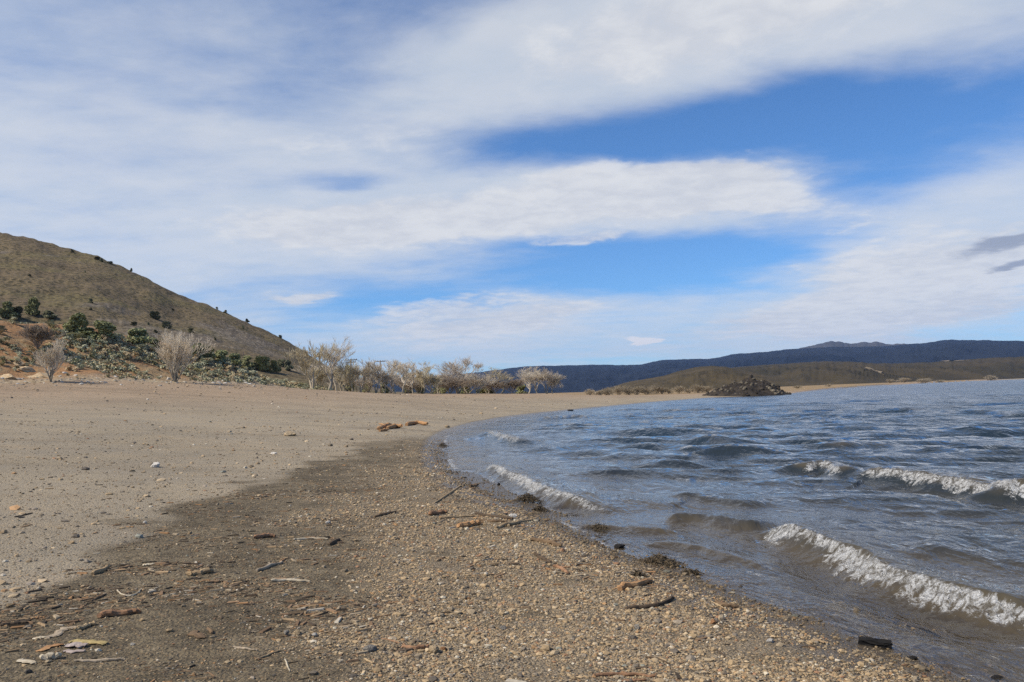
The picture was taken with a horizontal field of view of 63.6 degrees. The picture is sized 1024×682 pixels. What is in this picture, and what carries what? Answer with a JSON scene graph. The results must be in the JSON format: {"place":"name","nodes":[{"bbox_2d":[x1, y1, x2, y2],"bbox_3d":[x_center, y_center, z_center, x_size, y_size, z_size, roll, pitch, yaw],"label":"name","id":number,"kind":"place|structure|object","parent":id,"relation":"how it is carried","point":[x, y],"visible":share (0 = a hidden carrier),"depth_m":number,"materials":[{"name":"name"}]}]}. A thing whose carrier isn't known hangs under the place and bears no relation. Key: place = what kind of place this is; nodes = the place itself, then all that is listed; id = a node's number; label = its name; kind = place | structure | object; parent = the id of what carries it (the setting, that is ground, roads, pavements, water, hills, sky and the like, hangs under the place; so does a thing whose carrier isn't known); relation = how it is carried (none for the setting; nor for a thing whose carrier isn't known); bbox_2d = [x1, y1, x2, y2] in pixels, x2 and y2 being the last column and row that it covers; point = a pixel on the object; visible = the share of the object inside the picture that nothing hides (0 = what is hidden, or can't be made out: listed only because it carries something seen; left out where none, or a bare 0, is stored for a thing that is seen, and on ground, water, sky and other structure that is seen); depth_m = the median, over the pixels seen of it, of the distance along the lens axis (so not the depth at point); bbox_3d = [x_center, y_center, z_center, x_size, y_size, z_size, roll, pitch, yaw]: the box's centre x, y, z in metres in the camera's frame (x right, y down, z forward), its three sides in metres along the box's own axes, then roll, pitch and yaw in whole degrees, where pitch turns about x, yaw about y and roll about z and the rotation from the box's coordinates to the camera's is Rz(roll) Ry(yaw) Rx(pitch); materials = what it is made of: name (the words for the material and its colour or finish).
{"place":"outdoors","nodes":[
{"label":"outdoors","id":0,"kind":"place"},
{"bbox_2d":[0,232,393,392],"bbox_3d":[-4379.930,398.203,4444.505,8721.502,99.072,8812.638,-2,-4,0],"label":"hillside","id":1,"kind":"structure","parent":0,"point":[62,284],"depth_m":297.20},
{"bbox_2d":[0,301,18,317],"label":"juniper tree","id":2,"kind":"object","parent":1,"relation":"on","point":[6,311],"visible":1,"depth_m":225.28,"materials":[{"name":"green plant"}]},
{"bbox_2d":[11,306,22,317],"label":"juniper tree","id":3,"kind":"object","parent":1,"relation":"on","point":[18,309],"visible":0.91,"depth_m":227.62,"materials":[{"name":"green plant"}]},
{"bbox_2d":[23,296,40,315],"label":"juniper tree","id":4,"kind":"object","parent":1,"relation":"on","point":[31,308],"visible":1,"depth_m":234.17,"materials":[{"name":"green plant"}]},
{"bbox_2d":[43,310,57,318],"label":"juniper tree","id":5,"kind":"object","parent":1,"relation":"on","point":[49,314],"visible":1,"depth_m":233.50,"materials":[{"name":"green plant"}]},
{"bbox_2d":[149,311,160,318],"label":"juniper tree","id":6,"kind":"object","parent":1,"relation":"on","point":[154,314],"visible":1,"depth_m":274.31,"materials":[{"name":"green plant"}]},
{"bbox_2d":[242,355,255,367],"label":"juniper tree","id":7,"kind":"object","parent":1,"relation":"on","point":[246,362],"visible":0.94,"depth_m":231.05,"materials":[{"name":"green plant"}]},
{"bbox_2d":[254,355,270,370],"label":"juniper tree","id":8,"kind":"object","parent":1,"relation":"on","point":[261,365],"visible":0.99,"depth_m":233.28,"materials":[{"name":"green plant"}]},
{"bbox_2d":[267,360,281,371],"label":"juniper tree","id":9,"kind":"object","parent":1,"relation":"on","point":[274,366],"visible":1,"depth_m":236.73,"materials":[{"name":"green plant"}]},
{"bbox_2d":[284,359,293,370],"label":"juniper tree","id":10,"kind":"object","parent":1,"relation":"on","point":[288,366],"visible":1,"depth_m":245.65,"materials":[{"name":"green plant"}]},
{"bbox_2d":[0,320,980,394],"bbox_3d":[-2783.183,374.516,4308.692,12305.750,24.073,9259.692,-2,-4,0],"label":"bank terrain","id":11,"kind":"structure","parent":0,"point":[88,373],"depth_m":102.07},
{"bbox_2d":[13,366,35,371],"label":"rock ledge","id":12,"kind":"object","parent":11,"relation":"on","point":[26,369],"visible":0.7,"depth_m":89.13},
{"bbox_2d":[16,323,65,348],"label":"bare shrub","id":13,"kind":"object","parent":11,"relation":"on","point":[33,334],"visible":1,"depth_m":98.31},
{"bbox_2d":[27,372,54,377],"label":"rock ledge","id":14,"kind":"object","parent":11,"relation":"on","point":[40,375],"visible":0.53,"depth_m":86.76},
{"bbox_2d":[32,338,72,381],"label":"willow shrub","id":15,"kind":"object","parent":11,"relation":"on","point":[52,357],"visible":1,"depth_m":83.73,"materials":[{"name":"grey plant"}]},
{"bbox_2d":[62,313,88,332],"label":"juniper tree","id":16,"kind":"object","parent":11,"relation":"on","point":[78,320],"visible":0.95,"depth_m":106.96,"materials":[{"name":"green plant"}]},
{"bbox_2d":[75,327,96,334],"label":"juniper tree","id":17,"kind":"object","parent":11,"relation":"on","point":[90,330],"visible":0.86,"depth_m":107.12,"materials":[{"name":"green plant"}]},
{"bbox_2d":[85,320,116,339],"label":"juniper tree","id":18,"kind":"object","parent":11,"relation":"on","point":[106,328],"visible":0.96,"depth_m":107.05,"materials":[{"name":"green plant"}]},
{"bbox_2d":[127,327,153,343],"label":"juniper tree","id":19,"kind":"object","parent":11,"relation":"on","point":[138,335],"visible":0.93,"depth_m":111.47,"materials":[{"name":"green plant"}]},
{"bbox_2d":[149,338,161,347],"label":"juniper tree","id":20,"kind":"object","parent":11,"relation":"on","point":[154,343],"visible":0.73,"depth_m":115.74,"materials":[{"name":"green plant"}]},
{"bbox_2d":[0,317,333,390],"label":"scrub ground cover","id":21,"kind":"object","parent":11,"relation":"on","point":[92,364],"visible":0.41,"depth_m":106.75,"materials":[{"name":"green plant"}]},
{"bbox_2d":[151,328,217,381],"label":"willow shrub","id":22,"kind":"object","parent":11,"relation":"on","point":[178,349],"visible":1,"depth_m":100.92,"materials":[{"name":"grey plant"}]},
{"bbox_2d":[190,343,202,356],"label":"juniper tree","id":23,"kind":"object","parent":11,"relation":"on","point":[196,351],"visible":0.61,"depth_m":118.77,"materials":[{"name":"green plant"}]},
{"bbox_2d":[202,346,215,359],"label":"juniper tree","id":24,"kind":"object","parent":11,"relation":"on","point":[211,355],"visible":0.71,"depth_m":119.84,"materials":[{"name":"green plant"}]},
{"bbox_2d":[215,349,231,362],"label":"juniper tree","id":25,"kind":"object","parent":11,"relation":"on","point":[221,354],"visible":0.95,"depth_m":121.77,"materials":[{"name":"green plant"}]},
{"bbox_2d":[228,353,242,365],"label":"juniper tree","id":26,"kind":"object","parent":11,"relation":"on","point":[236,359],"visible":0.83,"depth_m":125.42,"materials":[{"name":"green plant"}]},
{"bbox_2d":[282,341,342,387],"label":"cottonwood tree","id":27,"kind":"object","parent":11,"relation":"on","point":[320,355],"visible":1,"depth_m":138.09,"materials":[{"name":"beige plant"}]},
{"bbox_2d":[309,367,336,386],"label":"bare shrub","id":28,"kind":"object","parent":11,"relation":"on","point":[321,375],"visible":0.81,"depth_m":147.47,"materials":[{"name":"brown plant"}]},
{"bbox_2d":[306,336,354,388],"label":"cottonwood tree","id":29,"kind":"object","parent":11,"relation":"on","point":[331,375],"visible":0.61,"depth_m":142.63,"materials":[{"name":"grey plant"}]},
{"bbox_2d":[323,375,357,390],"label":"bare shrub","id":30,"kind":"object","parent":11,"relation":"on","point":[346,385],"visible":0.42,"depth_m":149.27,"materials":[{"name":"brown plant"}]},
{"bbox_2d":[329,346,353,389],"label":"cottonwood tree","id":31,"kind":"object","parent":11,"relation":"on","point":[333,357],"visible":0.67,"depth_m":144.55,"materials":[{"name":"beige plant"}]},
{"bbox_2d":[328,357,359,390],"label":"cottonwood tree","id":32,"kind":"object","parent":11,"relation":"on","point":[340,370],"visible":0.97,"depth_m":145.57,"materials":[{"name":"beige plant"}]},
{"bbox_2d":[337,360,363,391],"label":"cottonwood tree","id":33,"kind":"object","parent":11,"relation":"on","point":[351,376],"visible":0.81,"depth_m":146.54,"materials":[{"name":"brown plant"}]},
{"bbox_2d":[346,365,377,391],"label":"cottonwood tree","id":34,"kind":"object","parent":11,"relation":"on","point":[364,371],"visible":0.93,"depth_m":148.54,"materials":[{"name":"brown plant"}]},
{"bbox_2d":[356,376,376,392],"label":"bare shrub","id":35,"kind":"object","parent":11,"relation":"on","point":[369,382],"visible":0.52,"depth_m":153.04,"materials":[{"name":"brown plant"}]},
{"bbox_2d":[357,357,395,392],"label":"cottonwood tree","id":36,"kind":"object","parent":11,"relation":"on","point":[372,366],"visible":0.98,"depth_m":149.20,"materials":[{"name":"beige plant"}]},
{"bbox_2d":[374,366,395,393],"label":"cottonwood tree","id":37,"kind":"object","parent":11,"relation":"on","point":[386,378],"visible":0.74,"depth_m":151.01,"materials":[{"name":"brown plant"}]},
{"bbox_2d":[384,359,408,393],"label":"cottonwood tree","id":38,"kind":"object","parent":11,"relation":"on","point":[398,364],"visible":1,"depth_m":151.98,"materials":[{"name":"beige plant"}]},
{"bbox_2d":[394,361,416,393],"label":"cottonwood tree","id":39,"kind":"object","parent":11,"relation":"on","point":[403,372],"visible":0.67,"depth_m":154.42,"materials":[{"name":"beige plant"}]},
{"bbox_2d":[394,379,419,392],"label":"bare shrub","id":40,"kind":"object","parent":11,"relation":"on","point":[406,387],"visible":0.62,"depth_m":161.01,"materials":[{"name":"brown plant"}]},
{"bbox_2d":[399,357,419,393],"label":"cottonwood tree","id":41,"kind":"object","parent":11,"relation":"on","point":[411,376],"visible":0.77,"depth_m":156.43,"materials":[{"name":"beige plant"}]},
{"bbox_2d":[409,360,434,393],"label":"cottonwood tree","id":42,"kind":"object","parent":11,"relation":"on","point":[425,371],"visible":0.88,"depth_m":158.47,"materials":[{"name":"beige plant"}]},
{"bbox_2d":[417,374,444,393],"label":"bare shrub","id":43,"kind":"object","parent":11,"relation":"on","point":[434,380],"visible":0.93,"depth_m":159.86,"materials":[{"name":"brown plant"}]},
{"bbox_2d":[436,375,477,393],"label":"bare shrub","id":44,"kind":"object","parent":11,"relation":"on","point":[449,383],"visible":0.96,"depth_m":164.53,"materials":[{"name":"brown plant"}]},
{"bbox_2d":[433,356,483,393],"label":"cottonwood tree","id":45,"kind":"object","parent":11,"relation":"on","point":[456,372],"visible":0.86,"depth_m":171.06,"materials":[{"name":"grey plant"}]},
{"bbox_2d":[461,373,487,393],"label":"cottonwood tree","id":46,"kind":"object","parent":11,"relation":"on","point":[467,380],"visible":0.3,"depth_m":181.30,"materials":[{"name":"beige plant"}]},
{"bbox_2d":[461,375,495,392],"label":"bare shrub","id":47,"kind":"object","parent":11,"relation":"on","point":[485,381],"visible":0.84,"depth_m":173.10,"materials":[{"name":"brown plant"}]},
{"bbox_2d":[478,380,509,393],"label":"bare shrub","id":48,"kind":"object","parent":11,"relation":"on","point":[498,384],"visible":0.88,"depth_m":179.16,"materials":[{"name":"brown plant"}]},
{"bbox_2d":[484,367,517,392],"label":"cottonwood tree","id":49,"kind":"object","parent":11,"relation":"on","point":[500,376],"visible":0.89,"depth_m":181.40,"materials":[{"name":"grey plant"}]},
{"bbox_2d":[504,379,525,392],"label":"bare shrub","id":50,"kind":"object","parent":11,"relation":"on","point":[514,384],"visible":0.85,"depth_m":185.36,"materials":[{"name":"brown plant"}]},
{"bbox_2d":[516,366,540,393],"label":"cottonwood tree","id":51,"kind":"object","parent":11,"relation":"on","point":[523,374],"visible":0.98,"depth_m":189.47,"materials":[{"name":"beige plant"}]},
{"bbox_2d":[522,366,549,392],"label":"cottonwood tree","id":52,"kind":"object","parent":11,"relation":"on","point":[539,378],"visible":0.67,"depth_m":191.49,"materials":[{"name":"brown plant"}]},
{"bbox_2d":[534,367,554,393],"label":"cottonwood tree","id":53,"kind":"object","parent":11,"relation":"on","point":[548,373],"visible":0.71,"depth_m":192.99,"materials":[{"name":"beige plant"}]},
{"bbox_2d":[545,371,566,393],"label":"cottonwood tree","id":54,"kind":"object","parent":11,"relation":"on","point":[554,382],"visible":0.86,"depth_m":195.03,"materials":[{"name":"beige plant"}]},
{"bbox_2d":[607,385,629,394],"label":"bush","id":55,"kind":"object","parent":11,"relation":"on","point":[619,389],"visible":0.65,"depth_m":242.37,"materials":[{"name":"brown plant"}]},
{"bbox_2d":[643,385,665,393],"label":"bush","id":56,"kind":"object","parent":11,"relation":"on","point":[658,389],"visible":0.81,"depth_m":249.19,"materials":[{"name":"grey plant"}]},
{"bbox_2d":[688,383,708,392],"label":"bush","id":57,"kind":"object","parent":11,"relation":"on","point":[697,389],"visible":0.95,"depth_m":250.73,"materials":[{"name":"grey plant"}]},
{"bbox_2d":[0,378,1023,681],"bbox_3d":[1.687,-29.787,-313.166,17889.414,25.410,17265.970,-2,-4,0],"label":"beach","id":58,"kind":"structure","parent":0,"point":[38,404],"depth_m":9.73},
{"bbox_2d":[16,658,36,663],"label":"driftwood","id":59,"kind":"object","parent":58,"relation":"on","point":[23,660],"visible":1,"depth_m":5.01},
{"bbox_2d":[36,643,63,651],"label":"driftwood","id":60,"kind":"object","parent":58,"relation":"on","point":[47,647],"visible":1,"depth_m":5.32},
{"bbox_2d":[39,652,61,659],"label":"driftwood","id":61,"kind":"object","parent":58,"relation":"on","point":[51,655],"visible":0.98,"depth_m":5.07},
{"bbox_2d":[44,626,76,638],"bbox_3d":[-3.121,2.004,5.689,0.161,0.017,0.323,-3,-4,17],"label":"driftwood","id":62,"kind":"object","parent":58,"relation":"on","point":[59,631],"visible":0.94,"depth_m":5.69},
{"bbox_2d":[63,649,85,653],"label":"driftwood","id":63,"kind":"object","parent":58,"relation":"on","point":[73,651],"visible":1,"depth_m":5.25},
{"bbox_2d":[64,642,87,647],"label":"driftwood","id":64,"kind":"object","parent":58,"relation":"on","point":[77,644],"visible":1,"depth_m":5.36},
{"bbox_2d":[75,621,95,630],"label":"driftwood","id":65,"kind":"object","parent":58,"relation":"on","point":[82,627],"visible":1,"depth_m":5.81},
{"bbox_2d":[69,639,107,644],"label":"driftwood","id":66,"kind":"object","parent":58,"relation":"on","point":[92,641],"visible":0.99,"depth_m":5.44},
{"bbox_2d":[73,657,125,661],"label":"driftwood","id":67,"kind":"object","parent":58,"relation":"on","point":[98,660],"visible":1,"depth_m":5.06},
{"bbox_2d":[91,565,109,574],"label":"driftwood","id":68,"kind":"object","parent":58,"relation":"on","point":[100,570],"visible":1,"depth_m":7.69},
{"bbox_2d":[97,608,141,617],"bbox_3d":[-2.930,2.028,6.163,0.309,0.077,0.068,1,-5,-37],"label":"driftwood","id":69,"kind":"object","parent":58,"relation":"on","point":[108,612],"visible":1,"depth_m":6.14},
{"bbox_2d":[187,630,206,638],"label":"driftwood","id":70,"kind":"object","parent":58,"relation":"on","point":[194,633],"visible":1,"depth_m":5.64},
{"bbox_2d":[186,568,213,575],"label":"driftwood","id":71,"kind":"object","parent":58,"relation":"on","point":[200,571],"visible":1,"depth_m":7.64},
{"bbox_2d":[253,533,275,538],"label":"driftwood","id":72,"kind":"object","parent":58,"relation":"on","point":[257,536],"visible":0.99,"depth_m":9.92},
{"bbox_2d":[255,561,283,571],"bbox_3d":[-2.407,2.209,8.105,0.110,0.050,0.457,-3,-4,16],"label":"driftwood","id":73,"kind":"object","parent":58,"relation":"on","point":[267,566],"visible":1,"depth_m":8.09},
{"bbox_2d":[271,577,309,581],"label":"driftwood","id":74,"kind":"object","parent":58,"relation":"on","point":[289,579],"visible":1,"depth_m":7.47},
{"bbox_2d":[0,378,635,594],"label":"beach pebbles","id":75,"kind":"object","parent":58,"relation":"on","point":[3,582],"visible":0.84,"depth_m":20.32,"materials":[{"name":"gravel"}]},
{"bbox_2d":[363,644,376,651],"bbox_3d":[-0.921,1.994,5.368,0.076,0.043,0.110,-5,-5,38],"label":"stone","id":76,"kind":"object","parent":58,"relation":"on","point":[370,647],"visible":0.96,"depth_m":5.34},
{"bbox_2d":[401,644,428,649],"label":"driftwood","id":77,"kind":"object","parent":58,"relation":"on","point":[423,646],"visible":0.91,"depth_m":5.42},
{"bbox_2d":[0,421,832,681],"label":"wood litter","id":78,"kind":"object","parent":58,"relation":"on","point":[312,604],"visible":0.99,"depth_m":6.91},
{"bbox_2d":[405,420,427,425],"bbox_3d":[-5.723,5.031,50.654,1.194,0.311,2.856,-3,-4,10],"label":"driftwood log","id":79,"kind":"object","parent":58,"relation":"on","point":[415,422],"visible":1,"depth_m":50.73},
{"bbox_2d":[428,645,438,653],"bbox_3d":[-0.511,2.001,5.360,0.084,0.061,0.060,-5,-5,42],"label":"stone","id":80,"kind":"object","parent":58,"relation":"on","point":[434,649],"visible":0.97,"depth_m":5.33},
{"bbox_2d":[428,509,446,514],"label":"driftwood","id":81,"kind":"object","parent":58,"relation":"on","point":[434,512],"visible":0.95,"depth_m":12.31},
{"bbox_2d":[433,482,465,503],"bbox_3d":[-1.133,2.877,15.758,0.066,0.145,4.284,-2,-4,4],"label":"driftwood","id":82,"kind":"object","parent":58,"relation":"on","point":[450,492],"visible":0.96,"depth_m":15.13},
{"bbox_2d":[439,515,478,518],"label":"driftwood","id":83,"kind":"object","parent":58,"relation":"on","point":[446,517],"visible":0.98,"depth_m":12.09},
{"bbox_2d":[456,520,481,527],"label":"driftwood","id":84,"kind":"object","parent":58,"relation":"on","point":[468,523],"visible":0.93,"depth_m":11.18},
{"bbox_2d":[475,512,513,519],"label":"driftwood","id":85,"kind":"object","parent":58,"relation":"on","point":[493,516],"visible":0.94,"depth_m":12.22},
{"bbox_2d":[0,420,1023,681],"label":"pebbles","id":86,"kind":"object","parent":58,"relation":"on","point":[600,654],"visible":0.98,"depth_m":6.60,"materials":[{"name":"gravel"}]},
{"bbox_2d":[494,518,533,528],"bbox_3d":[0.061,2.550,11.582,0.098,0.110,1.154,-4,-4,27],"label":"driftwood","id":87,"kind":"object","parent":58,"relation":"on","point":[510,523],"visible":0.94,"depth_m":11.44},
{"bbox_2d":[513,492,545,502],"bbox_3d":[0.275,2.790,14.690,0.642,0.192,0.338,-5,-5,42],"label":"weed heap","id":88,"kind":"object","parent":58,"relation":"on","point":[528,498],"visible":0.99,"depth_m":14.64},
{"bbox_2d":[533,552,551,562],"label":"driftwood","id":89,"kind":"object","parent":58,"relation":"on","point":[538,555],"visible":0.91,"depth_m":8.88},
{"bbox_2d":[531,537,561,546],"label":"driftwood","id":90,"kind":"object","parent":58,"relation":"on","point":[552,542],"visible":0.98,"depth_m":9.95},
{"bbox_2d":[586,522,614,532],"bbox_3d":[1.198,2.581,11.406,0.488,0.148,0.220,-5,-5,40],"label":"weed heap","id":91,"kind":"object","parent":58,"relation":"on","point":[600,526],"visible":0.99,"depth_m":11.37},
{"bbox_2d":[593,672,654,677],"bbox_3d":[0.671,2.005,4.964,0.377,0.045,0.063,-2,-4,-2],"label":"driftwood","id":92,"kind":"object","parent":58,"relation":"on","point":[621,673],"visible":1,"depth_m":4.96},
{"bbox_2d":[617,578,652,590],"bbox_3d":[1.136,2.233,7.612,0.096,0.096,0.578,-5,-5,41],"label":"driftwood","id":93,"kind":"object","parent":58,"relation":"on","point":[624,585],"visible":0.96,"depth_m":7.54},
{"bbox_2d":[630,569,649,577],"bbox_3d":[1.251,2.302,8.135,0.230,0.124,0.167,-4,-4,27],"label":"weed heap","id":94,"kind":"object","parent":58,"relation":"on","point":[637,573],"visible":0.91,"depth_m":8.11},
{"bbox_2d":[625,596,674,609],"bbox_3d":[1.178,2.167,6.824,0.622,0.058,0.120,1,-5,-40],"label":"driftwood","id":95,"kind":"object","parent":58,"relation":"on","point":[661,603],"visible":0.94,"depth_m":6.74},
{"bbox_2d":[634,551,687,567],"bbox_3d":[1.620,2.381,9.012,0.651,0.168,0.308,-5,-5,34],"label":"weed heap","id":96,"kind":"object","parent":58,"relation":"on","point":[660,559],"visible":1,"depth_m":8.94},
{"bbox_2d":[680,566,704,574],"bbox_3d":[1.854,2.373,8.482,0.261,0.115,0.166,-5,-5,34],"label":"weed heap","id":97,"kind":"object","parent":58,"relation":"on","point":[689,571],"visible":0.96,"depth_m":8.47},
{"bbox_2d":[715,600,739,607],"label":"driftwood","id":98,"kind":"object","parent":58,"relation":"on","point":[725,604],"visible":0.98,"depth_m":6.80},
{"bbox_2d":[858,636,892,648],"bbox_3d":[2.583,2.148,5.873,0.228,0.068,0.080,-3,2,25],"label":"charred plank","id":99,"kind":"object","parent":58,"relation":"on","point":[874,642],"visible":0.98,"depth_m":5.86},
{"bbox_2d":[990,675,1003,681],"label":"stone","id":100,"kind":"object","parent":58,"relation":"on","point":[997,678],"visible":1,"depth_m":5.17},
{"bbox_2d":[0,0,1023,376],"label":"sky","id":101,"kind":"structure","parent":0,"point":[503,184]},
{"bbox_2d":[364,339,1023,393],"bbox_3d":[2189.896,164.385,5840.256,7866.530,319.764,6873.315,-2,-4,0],"label":"mountain range","id":102,"kind":"structure","parent":0,"point":[581,378],"depth_m":4738.49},
{"bbox_2d":[600,366,835,390],"bbox_3d":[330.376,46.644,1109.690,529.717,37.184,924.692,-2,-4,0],"label":"hills","id":103,"kind":"structure","parent":0,"point":[715,377],"depth_m":929.75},
{"bbox_2d":[441,379,1023,675],"bbox_3d":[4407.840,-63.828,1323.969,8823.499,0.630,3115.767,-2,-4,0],"label":"lake water","id":104,"kind":"structure","parent":0,"point":[731,481],"depth_m":15.90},
{"bbox_2d":[446,431,1021,624],"bbox_3d":[1.443,3.190,22.731,9.849,0.381,44.828,-1,-4,-9],"label":"foam","id":105,"kind":"object","parent":104,"relation":"on","point":[772,528],"visible":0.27,"depth_m":13.69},
{"bbox_2d":[707,377,789,395],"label":"rocky point terrain","id":106,"kind":"structure","parent":0,"point":[752,389],"depth_m":187.06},
{"bbox_2d":[799,341,903,348],"bbox_3d":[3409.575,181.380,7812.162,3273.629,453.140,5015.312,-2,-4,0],"label":"bald mountain","id":107,"kind":"structure","parent":0,"point":[842,344],"depth_m":8150.16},
{"bbox_2d":[732,357,1023,383],"bbox_3d":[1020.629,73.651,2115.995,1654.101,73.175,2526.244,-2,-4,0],"label":"brush hills","id":108,"kind":"structure","parent":0,"point":[832,372],"depth_m":1620.50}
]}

